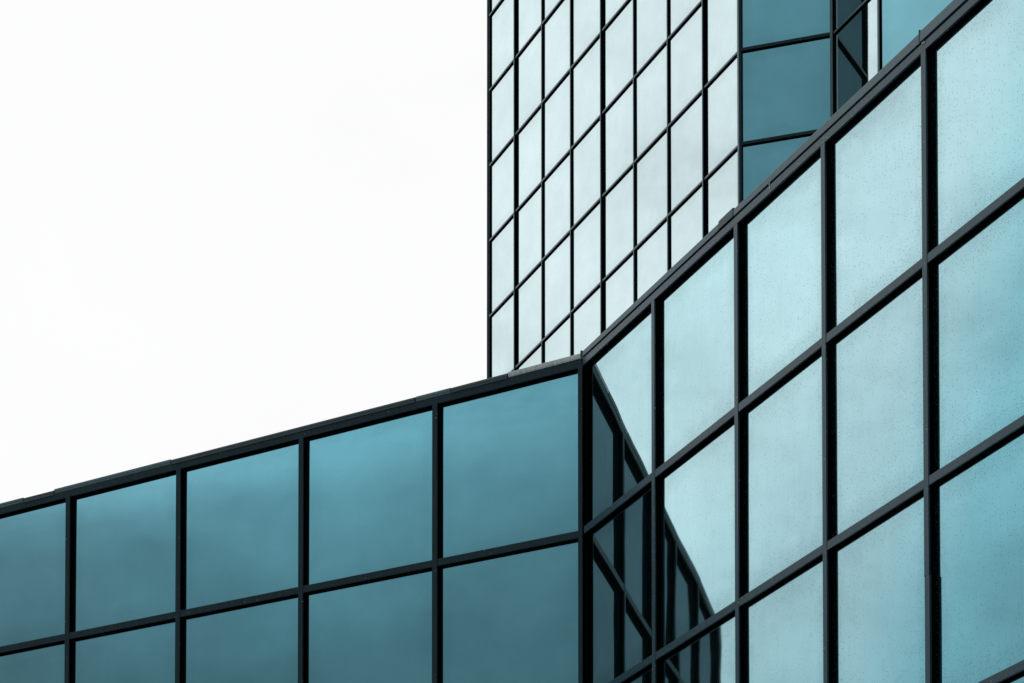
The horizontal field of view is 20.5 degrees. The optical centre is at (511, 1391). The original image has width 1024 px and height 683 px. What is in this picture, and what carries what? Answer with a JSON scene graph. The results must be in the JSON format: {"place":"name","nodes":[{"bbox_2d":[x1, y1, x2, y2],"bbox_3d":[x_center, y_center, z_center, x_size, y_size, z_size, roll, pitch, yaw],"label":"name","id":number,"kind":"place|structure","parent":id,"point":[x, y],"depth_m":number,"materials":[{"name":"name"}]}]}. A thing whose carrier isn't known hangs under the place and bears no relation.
{"place":"outdoors","nodes":[
{"label":"outdoors","id":0,"kind":"place"},
{"bbox_2d":[0,0,486,502],"label":"sky","id":1,"kind":"structure","parent":0,"point":[223,222],"materials":[{"name":"white"}]},
{"bbox_2d":[0,0,1023,682],"bbox_3d":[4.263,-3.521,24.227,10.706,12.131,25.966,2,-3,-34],"label":"office building","id":2,"kind":"structure","parent":0,"point":[768,428],"depth_m":23.67,"materials":[{"name":"glass"}]},
{"bbox_2d":[487,0,952,377],"bbox_3d":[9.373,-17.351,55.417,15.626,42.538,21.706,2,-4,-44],"label":"office tower","id":3,"kind":"structure","parent":0,"point":[637,150],"depth_m":54.48,"materials":[{"name":"glass"}]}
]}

